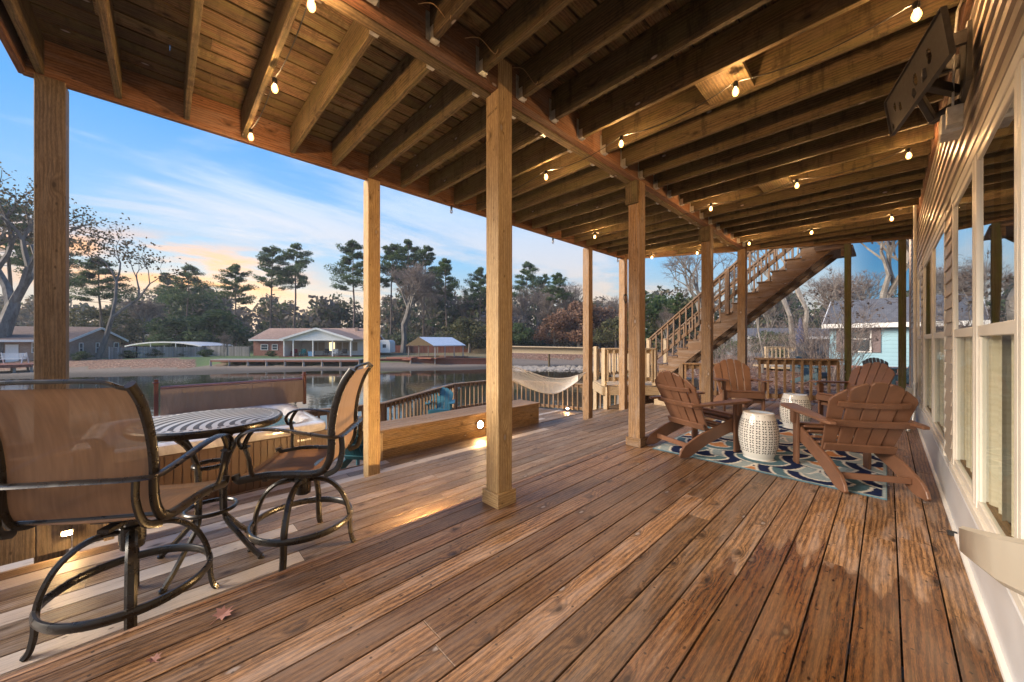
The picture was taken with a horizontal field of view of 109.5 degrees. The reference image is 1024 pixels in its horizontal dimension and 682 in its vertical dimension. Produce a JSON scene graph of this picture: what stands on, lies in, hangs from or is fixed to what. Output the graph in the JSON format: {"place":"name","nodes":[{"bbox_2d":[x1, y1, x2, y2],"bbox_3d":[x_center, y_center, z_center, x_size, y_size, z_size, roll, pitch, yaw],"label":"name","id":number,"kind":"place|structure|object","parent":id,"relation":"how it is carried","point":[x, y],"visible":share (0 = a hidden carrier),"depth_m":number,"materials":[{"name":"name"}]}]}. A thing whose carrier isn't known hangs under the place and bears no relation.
{"place":"outdoors","nodes":[
{"label":"outdoors","id":0,"kind":"place"},
{"bbox_2d":[0,326,128,361],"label":"brick house","id":1,"kind":"structure","parent":0,"point":[83,339],"depth_m":41.09,"materials":[{"name":"grey"}]},
{"bbox_2d":[0,369,616,428],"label":"lake","id":2,"kind":"structure","parent":0,"point":[321,387],"depth_m":24.84,"materials":[{"name":"grey liquid"}]},
{"bbox_2d":[210,359,362,366],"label":"seawall","id":3,"kind":"object","parent":2,"relation":"in","point":[303,362],"visible":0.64,"depth_m":38.85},
{"bbox_2d":[406,337,468,363],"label":"boathouse","id":4,"kind":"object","parent":2,"relation":"in","point":[434,341],"visible":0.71,"depth_m":43.14,"materials":[{"name":"metal"}]},
{"bbox_2d":[512,346,599,366],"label":"timber walkway","id":5,"kind":"structure","parent":2,"relation":"in","point":[548,350],"depth_m":39.69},
{"bbox_2d":[0,40,908,335],"label":"sky","id":6,"kind":"structure","parent":0,"point":[211,202],"materials":[{"name":"blue"}]},
{"bbox_2d":[0,344,952,681],"bbox_3d":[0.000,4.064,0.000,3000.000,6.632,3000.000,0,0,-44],"label":"ground","id":7,"kind":"structure","parent":0,"point":[138,366],"depth_m":37.78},
{"bbox_2d":[0,196,33,325],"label":"pine tree","id":8,"kind":"object","parent":7,"relation":"on","point":[14,215],"visible":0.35,"depth_m":57.13,"materials":[{"name":"green plant"}]},
{"bbox_2d":[0,235,96,287],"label":"pine tree","id":9,"kind":"object","parent":7,"relation":"on","point":[20,260],"visible":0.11,"depth_m":58.21,"materials":[{"name":"green plant"}]},
{"bbox_2d":[0,162,108,362],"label":"sycamore tree","id":10,"kind":"object","parent":7,"relation":"on","point":[12,298],"visible":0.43,"depth_m":39.26,"materials":[{"name":"grey plant"}]},
{"bbox_2d":[69,257,146,326],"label":"pine tree","id":11,"kind":"object","parent":7,"relation":"on","point":[82,279],"visible":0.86,"depth_m":55.43,"materials":[{"name":"green plant"}]},
{"bbox_2d":[69,306,150,345],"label":"bushy tree","id":12,"kind":"object","parent":7,"relation":"on","point":[130,335],"visible":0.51,"depth_m":59.95,"materials":[{"name":"green plant"}]},
{"bbox_2d":[69,213,194,358],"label":"sycamore tree","id":13,"kind":"object","parent":7,"relation":"on","point":[103,344],"visible":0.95,"depth_m":44.44,"materials":[{"name":"grey plant"}]},
{"bbox_2d":[118,297,171,346],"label":"bare tree","id":14,"kind":"object","parent":7,"relation":"on","point":[153,311],"visible":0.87,"depth_m":66.92,"materials":[{"name":"grey plant"}]},
{"bbox_2d":[140,317,208,351],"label":"bushy tree","id":15,"kind":"object","parent":7,"relation":"on","point":[162,335],"visible":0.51,"depth_m":58.57,"materials":[{"name":"green plant"}]},
{"bbox_2d":[109,346,249,358],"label":"picket fence","id":16,"kind":"object","parent":7,"relation":"on","point":[143,351],"visible":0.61,"depth_m":47.05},
{"bbox_2d":[158,264,215,318],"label":"pine tree","id":17,"kind":"object","parent":7,"relation":"on","point":[195,284],"visible":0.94,"depth_m":77.68,"materials":[{"name":"green plant"}]},
{"bbox_2d":[150,289,237,335],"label":"bushy tree","id":18,"kind":"object","parent":7,"relation":"on","point":[176,310],"visible":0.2,"depth_m":83.47,"materials":[{"name":"green plant"}]},
{"bbox_2d":[162,309,255,348],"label":"bushy tree","id":19,"kind":"object","parent":7,"relation":"on","point":[214,321],"visible":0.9,"depth_m":59.92,"materials":[{"name":"green plant"}]},
{"bbox_2d":[202,263,258,346],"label":"pine tree","id":20,"kind":"object","parent":7,"relation":"on","point":[234,268],"visible":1,"depth_m":69.30,"materials":[{"name":"green plant"}]},
{"bbox_2d":[251,245,297,327],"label":"pine tree","id":21,"kind":"object","parent":7,"relation":"on","point":[263,257],"visible":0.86,"depth_m":81.61,"materials":[{"name":"green plant"}]},
{"bbox_2d":[269,243,314,327],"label":"pine tree","id":22,"kind":"object","parent":7,"relation":"on","point":[294,269],"visible":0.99,"depth_m":81.76,"materials":[{"name":"green plant"}]},
{"bbox_2d":[248,327,384,355],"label":"porch house","id":23,"kind":"structure","parent":7,"relation":"on","point":[265,341],"depth_m":52.19,"materials":[{"name":"red brick"}]},
{"bbox_2d":[279,328,362,356],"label":"house porch","id":24,"kind":"object","parent":7,"relation":"on","point":[318,341],"visible":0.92,"depth_m":49.58,"materials":[{"name":"white"}]},
{"bbox_2d":[306,300,362,327],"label":"bushy tree","id":25,"kind":"object","parent":7,"relation":"on","point":[347,316],"visible":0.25,"depth_m":93.10,"materials":[{"name":"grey plant"}]},
{"bbox_2d":[323,239,383,327],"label":"pine tree","id":26,"kind":"object","parent":7,"relation":"on","point":[349,251],"visible":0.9,"depth_m":73.05,"materials":[{"name":"green plant"}]},
{"bbox_2d":[380,243,407,334],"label":"pine tree","id":27,"kind":"object","parent":7,"relation":"on","point":[392,255],"visible":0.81,"depth_m":74.81,"materials":[{"name":"green plant"}]},
{"bbox_2d":[118,322,679,351],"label":"undergrowth","id":28,"kind":"object","parent":7,"relation":"on","point":[397,340],"visible":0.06,"depth_m":69.81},
{"bbox_2d":[385,239,426,336],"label":"pine tree","id":29,"kind":"object","parent":7,"relation":"on","point":[408,247],"visible":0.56,"depth_m":78.78,"materials":[{"name":"green plant"}]},
{"bbox_2d":[387,260,446,352],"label":"bare tree","id":30,"kind":"object","parent":7,"relation":"on","point":[417,282],"visible":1,"depth_m":62.38,"materials":[{"name":"grey plant"}]},
{"bbox_2d":[406,245,444,336],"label":"pine tree","id":31,"kind":"object","parent":7,"relation":"on","point":[428,258],"visible":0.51,"depth_m":77.40,"materials":[{"name":"green plant"}]},
{"bbox_2d":[392,345,467,352],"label":"privacy fence","id":32,"kind":"object","parent":7,"relation":"on","point":[414,349],"visible":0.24,"depth_m":62.56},
{"bbox_2d":[380,358,485,363],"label":"seawall","id":33,"kind":"object","parent":7,"relation":"on","point":[459,360],"visible":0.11,"depth_m":42.18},
{"bbox_2d":[427,258,459,351],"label":"pine tree","id":34,"kind":"object","parent":7,"relation":"on","point":[442,268],"visible":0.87,"depth_m":67.06,"materials":[{"name":"green plant"}]},
{"bbox_2d":[0,282,908,346],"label":"woodland","id":35,"kind":"object","parent":7,"relation":"on","point":[282,315],"visible":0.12,"depth_m":94.27,"materials":[{"name":"plant"}]},
{"bbox_2d":[438,316,485,352],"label":"bushy tree","id":36,"kind":"object","parent":7,"relation":"on","point":[474,328],"visible":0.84,"depth_m":58.95,"materials":[{"name":"green plant"}]},
{"bbox_2d":[456,267,485,323],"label":"pine tree","id":37,"kind":"object","parent":7,"relation":"on","point":[481,279],"visible":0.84,"depth_m":79.01,"materials":[{"name":"green plant"}]},
{"bbox_2d":[512,322,535,345],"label":"bushy tree","id":38,"kind":"object","parent":7,"relation":"on","point":[521,338],"visible":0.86,"depth_m":60.97,"materials":[{"name":"green plant"}]},
{"bbox_2d":[512,286,536,323],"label":"bare tree","id":39,"kind":"object","parent":7,"relation":"on","point":[524,306],"visible":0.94,"depth_m":74.22,"materials":[{"name":"grey plant"}]},
{"bbox_2d":[512,261,547,326],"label":"pine tree","id":40,"kind":"object","parent":7,"relation":"on","point":[529,274],"visible":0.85,"depth_m":87.11,"materials":[{"name":"green plant"}]},
{"bbox_2d":[532,312,577,346],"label":"bushy tree","id":41,"kind":"object","parent":7,"relation":"on","point":[543,329],"visible":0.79,"depth_m":65.15,"materials":[{"name":"orange plant"}]},
{"bbox_2d":[540,272,573,346],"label":"pine tree","id":42,"kind":"object","parent":7,"relation":"on","point":[558,279],"visible":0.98,"depth_m":69.30,"materials":[{"name":"green plant"}]},
{"bbox_2d":[550,300,606,346],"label":"bushy tree","id":43,"kind":"object","parent":7,"relation":"on","point":[575,308],"visible":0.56,"depth_m":62.77,"materials":[{"name":"brown plant"}]},
{"bbox_2d":[593,316,618,347],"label":"bushy tree","id":44,"kind":"object","parent":7,"relation":"on","point":[614,330],"visible":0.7,"depth_m":54.91,"materials":[{"name":"green plant"}]},
{"bbox_2d":[593,377,698,409],"bbox_3d":[3.345,1.844,9.418,3.352,1.651,1.720,0,0,-44],"label":"stair landing","id":45,"kind":"object","parent":7,"relation":"on","point":[609,388],"visible":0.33,"depth_m":8.34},
{"bbox_2d":[593,346,618,379],"bbox_3d":[3.050,0.580,10.237,2.490,0.880,0.101,0,0,-44],"label":"landing railing","id":46,"kind":"object","parent":45,"relation":"on","point":[596,363],"visible":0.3,"depth_m":9.41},
{"bbox_2d":[601,348,656,385],"bbox_3d":[2.693,0.590,8.303,1.269,0.860,0.130,0,0,2],"label":"landing railing","id":47,"kind":"object","parent":45,"relation":"on","point":[605,377],"visible":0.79,"depth_m":8.26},
{"bbox_2d":[646,244,855,376],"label":"staircase","id":48,"kind":"structure","parent":45,"relation":"on","point":[802,267],"depth_m":8.40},
{"bbox_2d":[645,294,690,351],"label":"bushy tree","id":49,"kind":"object","parent":7,"relation":"on","point":[660,300],"visible":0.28,"depth_m":49.79,"materials":[{"name":"green plant"}]},
{"bbox_2d":[645,298,717,351],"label":"bushy tree","id":50,"kind":"object","parent":7,"relation":"on","point":[654,325],"visible":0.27,"depth_m":46.88,"materials":[{"name":"green plant"}]},
{"bbox_2d":[660,253,748,339],"bbox_3d":[15.528,-3.736,29.576,6.743,11.220,7.730,0,0,12],"label":"sycamore tree","id":51,"kind":"object","parent":7,"relation":"on","point":[693,278],"visible":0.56,"depth_m":30.24,"materials":[{"name":"grey plant"}]},
{"bbox_2d":[713,250,795,351],"bbox_3d":[13.759,-3.075,21.072,3.801,9.545,4.142,0,0,21],"label":"sycamore tree","id":52,"kind":"object","parent":7,"relation":"on","point":[784,302],"visible":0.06,"depth_m":19.20,"materials":[{"name":"grey plant"}]},
{"bbox_2d":[726,328,828,356],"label":"grey building","id":53,"kind":"structure","parent":7,"relation":"on","point":[751,331],"depth_m":37.36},
{"bbox_2d":[657,365,906,402],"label":"fallen leaves","id":54,"kind":"object","parent":7,"relation":"on","point":[779,387],"visible":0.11,"depth_m":11.70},
{"bbox_2d":[765,294,884,377],"bbox_3d":[12.331,-0.274,14.373,3.810,3.497,4.106,0,0,-44],"label":"bare shrub","id":55,"kind":"object","parent":7,"relation":"on","point":[788,343],"visible":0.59,"depth_m":14.32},
{"bbox_2d":[775,300,893,380],"bbox_3d":[11.112,0.016,12.755,3.405,2.920,3.319,0,0,-10],"label":"bare shrub","id":56,"kind":"object","parent":7,"relation":"on","point":[854,349],"visible":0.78,"depth_m":12.29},
{"bbox_2d":[801,273,868,311],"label":"bare tree","id":57,"kind":"object","parent":7,"relation":"on","point":[820,284],"visible":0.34,"depth_m":48.87,"materials":[{"name":"grey plant"}]},
{"bbox_2d":[803,262,906,378],"bbox_3d":[12.677,-0.756,13.839,3.804,4.861,3.121,0,0,-16],"label":"sycamore tree","id":58,"kind":"object","parent":7,"relation":"on","point":[840,291],"visible":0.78,"depth_m":13.74,"materials":[{"name":"grey plant"}]},
{"bbox_2d":[821,269,896,300],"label":"bare tree","id":59,"kind":"object","parent":7,"relation":"on","point":[866,288],"visible":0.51,"depth_m":43.91,"materials":[{"name":"grey plant"}]},
{"bbox_2d":[822,297,908,369],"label":"blue house","id":60,"kind":"structure","parent":7,"relation":"on","point":[886,350],"depth_m":18.73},
{"bbox_2d":[790,434,960,681],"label":"deck substructure","id":61,"kind":"object","parent":7,"relation":"on","point":[901,647],"depth_m":1.85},
{"bbox_2d":[0,409,625,573],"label":"step riser","id":62,"kind":"object","parent":61,"relation":"attached to","point":[255,506],"visible":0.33,"depth_m":3.00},
{"bbox_2d":[0,402,648,571],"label":"deck step","id":63,"kind":"object","parent":61,"relation":"on","point":[251,499],"visible":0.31,"depth_m":4.38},
{"bbox_2d":[34,73,68,562],"bbox_3d":[-3.294,-0.140,2.589,0.140,3.420,0.140,0,0,-44],"label":"support post","id":64,"kind":"object","parent":63,"relation":"on","point":[51,228],"visible":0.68,"depth_m":2.54,"materials":[{"name":"wood"}]},
{"bbox_2d":[0,523,114,565],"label":"plank screen","id":65,"kind":"object","parent":63,"relation":"on","point":[19,546],"visible":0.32,"depth_m":2.35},
{"bbox_2d":[363,178,379,476],"bbox_3d":[-1.627,-0.140,4.196,0.140,3.420,0.140,0,0,-44],"label":"support post","id":66,"kind":"object","parent":63,"relation":"on","point":[371,322],"visible":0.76,"depth_m":4.15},
{"bbox_2d":[380,399,539,460],"bbox_3d":[-0.785,1.376,6.028,3.175,0.388,0.550,0,0,-44],"label":"bench box","id":67,"kind":"object","parent":63,"relation":"on","point":[402,436],"visible":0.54,"depth_m":5.46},
{"bbox_2d":[583,247,592,419],"bbox_3d":[1.513,-0.140,7.221,0.140,3.420,0.140,0,0,-44],"label":"support post","id":68,"kind":"object","parent":63,"relation":"on","point":[588,332],"visible":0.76,"depth_m":7.17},
{"bbox_2d":[512,366,585,393],"bbox_3d":[0.526,0.584,6.599,2.185,0.694,0.690,0,0,-38],"label":"rope hammock","id":69,"kind":"object","parent":68,"relation":"hanging from","point":[567,385],"visible":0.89,"depth_m":6.54,"materials":[{"name":"white fabric"}]},
{"bbox_2d":[619,258,627,409],"bbox_3d":[2.521,-0.140,8.193,0.140,3.420,0.140,0,0,-44],"label":"support post","id":70,"kind":"object","parent":63,"relation":"on","point":[623,341],"visible":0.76,"depth_m":8.15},
{"bbox_2d":[0,403,713,677],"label":"deck floor middle step","id":71,"kind":"object","parent":61,"relation":"on","point":[384,502],"visible":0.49,"depth_m":2.53,"materials":[{"name":"wood"}]},
{"bbox_2d":[0,379,233,661],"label":"swivel stool","id":72,"kind":"object","parent":71,"relation":"on","point":[90,456],"visible":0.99,"depth_m":1.55,"materials":[{"name":"fabric"}]},
{"bbox_2d":[153,408,282,593],"bbox_3d":[-1.937,0.946,2.327,0.783,0.895,0.783,0,0,-44],"label":"round table","id":73,"kind":"object","parent":71,"relation":"on","point":[182,429],"visible":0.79,"depth_m":2.27,"materials":[{"name":"metal"}]},
{"bbox_2d":[231,362,373,571],"bbox_3d":[-1.390,0.776,2.465,0.742,1.248,0.680,0,0,-10],"label":"swivel stool","id":74,"kind":"object","parent":71,"relation":"on","point":[303,467],"visible":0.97,"depth_m":2.38,"materials":[{"name":"fabric"}]},
{"bbox_2d":[0,406,716,681],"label":"step riser","id":75,"kind":"object","parent":61,"relation":"attached to","point":[59,657],"visible":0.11,"depth_m":1.74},
{"bbox_2d":[194,404,618,503],"bbox_3d":[-1.169,2.096,5.321,12.100,1.048,0.025,0,0,-44],"label":"step riser","id":76,"kind":"object","parent":61,"relation":"attached to","point":[403,455],"visible":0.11,"depth_m":5.08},
{"bbox_2d":[328,408,581,470],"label":"deck floor","id":77,"kind":"structure","parent":61,"relation":"on","point":[545,414],"depth_m":10.78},
{"bbox_2d":[152,403,326,500],"bbox_3d":[-3.604,1.592,4.331,2.040,1.256,1.920,0,0,-44],"label":"hot tub","id":78,"kind":"object","parent":77,"relation":"on","point":[264,446],"visible":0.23,"depth_m":3.81,"materials":[{"name":"plastic"}]},
{"bbox_2d":[152,372,307,415],"bbox_3d":[-4.038,0.770,5.343,1.810,0.530,0.149,0,0,-44],"label":"hot tub cover","id":79,"kind":"object","parent":78,"relation":"on","point":[175,399],"visible":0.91,"depth_m":5.19,"materials":[{"name":"brown plastic"}]},
{"bbox_2d":[340,427,362,468],"bbox_3d":[-2.511,1.776,6.080,0.790,0.882,0.899,0,0,9],"label":"adirondack chair","id":80,"kind":"object","parent":77,"relation":"on","point":[355,454],"visible":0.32,"depth_m":5.96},
{"bbox_2d":[425,387,454,413],"bbox_3d":[-1.941,1.767,9.916,0.806,0.899,0.917,0,0,-3],"label":"adirondack chair","id":81,"kind":"object","parent":77,"relation":"on","point":[443,405],"visible":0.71,"depth_m":10.08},
{"bbox_2d":[304,380,615,444],"bbox_3d":[-2.379,1.770,7.512,11.889,0.900,4.710,0,0,-44],"label":"lakeside railing","id":82,"kind":"object","parent":77,"relation":"on","point":[453,387],"visible":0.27,"depth_m":10.64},
{"bbox_2d":[861,240,908,297],"bbox_3d":[29.161,-5.976,25.463,10.548,15.804,10.024,0,0,-11],"label":"sycamore tree","id":83,"kind":"object","parent":7,"relation":"on","point":[886,261],"depth_m":27.31,"materials":[{"name":"white plant"}]},
{"bbox_2d":[909,0,1023,681],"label":"house","id":84,"kind":"structure","parent":7,"relation":"on","point":[970,315],"depth_m":1.84,"materials":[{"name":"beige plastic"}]},
{"bbox_2d":[905,205,917,431],"bbox_3d":[5.395,-0.301,4.880,0.135,3.058,0.050,0,0,2],"label":"downspout","id":85,"kind":"object","parent":84,"relation":"attached to","point":[915,388],"visible":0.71,"depth_m":4.87,"materials":[{"name":"plastic"}]},
{"bbox_2d":[917,271,921,402],"bbox_3d":[5.950,-0.052,5.246,0.906,1.853,0.058,0,0,-44],"label":"window","id":86,"kind":"structure","parent":84,"relation":"in","point":[919,279],"depth_m":5.51,"materials":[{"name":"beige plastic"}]},
{"bbox_2d":[923,248,931,423],"bbox_3d":[4.872,-0.052,4.189,1.326,1.853,0.084,0,0,-44],"label":"window","id":87,"kind":"structure","parent":84,"relation":"in","point":[927,267],"depth_m":4.43,"materials":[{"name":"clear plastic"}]},
{"bbox_2d":[884,4,972,136],"bbox_3d":[2.314,-1.444,1.956,0.247,0.312,0.808,0,0,33],"label":"tv wall mount","id":88,"kind":"object","parent":84,"relation":"attached to","point":[941,40],"visible":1,"depth_m":1.93,"materials":[{"name":"black metal"}]},
{"bbox_2d":[932,221,946,448],"bbox_3d":[3.961,-0.052,3.312,1.196,1.853,0.083,0,0,-44],"label":"window","id":89,"kind":"structure","parent":84,"relation":"in","point":[938,249],"depth_m":3.48,"materials":[{"name":"glass"}]},
{"bbox_2d":[939,0,963,143],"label":"outlet cover","id":90,"kind":"object","parent":84,"relation":"attached to","point":[951,125],"visible":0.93,"depth_m":1.98,"materials":[{"name":"metal"}]},
{"bbox_2d":[952,159,973,502],"bbox_3d":[2.850,-0.052,2.223,0.926,1.853,0.110,0,0,-44],"label":"window","id":91,"kind":"structure","parent":84,"relation":"in","point":[963,205],"depth_m":2.34,"materials":[{"name":"glass"}]},
{"bbox_2d":[959,526,1023,596],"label":"downspout","id":92,"kind":"object","parent":84,"relation":"attached to","point":[999,558],"visible":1,"depth_m":0.76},
{"bbox_2d":[974,67,1017,537],"bbox_3d":[2.170,-0.052,1.567,0.916,1.853,0.111,0,0,-44],"label":"window","id":93,"kind":"structure","parent":84,"relation":"in","point":[996,160],"depth_m":1.65,"materials":[{"name":"beige plastic"}]},
{"bbox_2d":[1018,58,1023,538],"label":"window","id":94,"kind":"structure","parent":84,"relation":"in","point":[1021,65],"depth_m":1.25,"materials":[{"name":"beige plastic"}]},
{"bbox_2d":[4,401,1003,681],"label":"deck floor","id":95,"kind":"structure","parent":0,"point":[628,563],"depth_m":1.72,"materials":[{"name":"wood"}]},
{"bbox_2d":[482,59,515,509],"bbox_3d":[-0.098,-0.435,2.739,0.184,3.310,0.184,0,0,-44],"label":"support post","id":96,"kind":"object","parent":95,"relation":"on","point":[498,491],"visible":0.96,"depth_m":2.69,"materials":[{"name":"brown wood"}]},
{"bbox_2d":[0,0,972,259],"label":"deck","id":97,"kind":"structure","parent":96,"relation":"on","point":[392,94],"depth_m":2.93,"materials":[{"name":"wood"}]},
{"bbox_2d":[450,0,920,213],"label":"string lights","id":98,"kind":"object","parent":97,"relation":"hanging from","point":[916,5],"visible":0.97,"depth_m":2.46,"materials":[{"name":"black plastic"}]},
{"bbox_2d":[625,179,647,447],"bbox_3d":[1.450,-0.315,4.247,0.202,3.070,0.207,0,0,-44],"label":"support post","id":99,"kind":"object","parent":95,"relation":"on","point":[635,204],"visible":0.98,"depth_m":4.20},
{"bbox_2d":[699,226,712,408],"bbox_3d":[3.163,-0.315,5.912,0.180,3.070,0.185,0,0,-44],"label":"support post","id":100,"kind":"object","parent":95,"relation":"on","point":[706,237],"visible":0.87,"depth_m":5.85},
{"bbox_2d":[679,362,736,398],"bbox_3d":[4.156,0.845,7.685,1.124,0.750,0.130,0,0,19],"label":"deck railing","id":101,"kind":"object","parent":95,"relation":"on","point":[683,367],"visible":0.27,"depth_m":7.73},
{"bbox_2d":[737,249,746,398],"bbox_3d":[4.669,-0.315,7.332,0.140,3.070,0.140,0,0,-44],"label":"support post","id":102,"kind":"object","parent":95,"relation":"on","point":[741,305],"visible":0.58,"depth_m":7.28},
{"bbox_2d":[713,359,772,410],"bbox_3d":[3.890,0.767,6.256,0.790,0.882,0.899,0,0,15],"label":"adirondack chair","id":103,"kind":"object","parent":95,"relation":"on","point":[724,379],"visible":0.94,"depth_m":6.38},
{"bbox_2d":[653,419,886,499],"bbox_3d":[3.261,1.214,4.420,2.871,0.010,1.841,0,0,-44],"label":"area rug","id":104,"kind":"object","parent":95,"relation":"on","point":[807,469],"visible":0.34,"depth_m":3.60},
{"bbox_2d":[646,371,752,457],"bbox_3d":[2.061,0.767,4.109,0.899,0.882,0.790,0,0,-19],"label":"adirondack chair","id":105,"kind":"object","parent":104,"relation":"on","point":[674,396],"visible":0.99,"depth_m":3.94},
{"bbox_2d":[738,410,779,460],"bbox_3d":[2.559,0.971,3.757,0.359,0.475,0.359,0,0,35],"label":"garden stool","id":106,"kind":"object","parent":104,"relation":"on","point":[758,435],"visible":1,"depth_m":3.63,"materials":[{"name":"ceramic"}]},
{"bbox_2d":[779,393,811,428],"bbox_3d":[3.955,0.971,5.047,0.359,0.475,0.359,0,0,35],"label":"garden stool","id":107,"kind":"object","parent":104,"relation":"on","point":[801,399],"visible":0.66,"depth_m":4.96,"materials":[{"name":"ceramic"}]},
{"bbox_2d":[780,382,931,501],"bbox_3d":[3.008,0.767,3.208,0.790,0.882,0.899,0,0,16],"label":"adirondack chair","id":108,"kind":"object","parent":104,"relation":"on","point":[881,424],"visible":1,"depth_m":3.00,"materials":[{"name":"wood"}]},
{"bbox_2d":[754,358,842,400],"bbox_3d":[5.591,0.746,7.096,1.422,0.809,0.130,0,0,18],"label":"deck railing","id":109,"kind":"object","parent":95,"relation":"on","point":[802,362],"visible":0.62,"depth_m":7.06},
{"bbox_2d":[844,243,850,389],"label":"support post","id":110,"kind":"object","parent":95,"relation":"on","point":[847,310],"visible":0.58,"depth_m":6.85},
{"bbox_2d":[809,362,900,420],"bbox_3d":[5.278,0.767,5.533,0.899,0.882,0.790,0,0,-8],"label":"adirondack chair","id":111,"kind":"object","parent":95,"relation":"on","point":[870,373],"visible":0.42,"depth_m":5.65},
{"bbox_2d":[898,239,905,389],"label":"support post","id":112,"kind":"object","parent":95,"relation":"on","point":[902,313],"visible":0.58,"depth_m":6.57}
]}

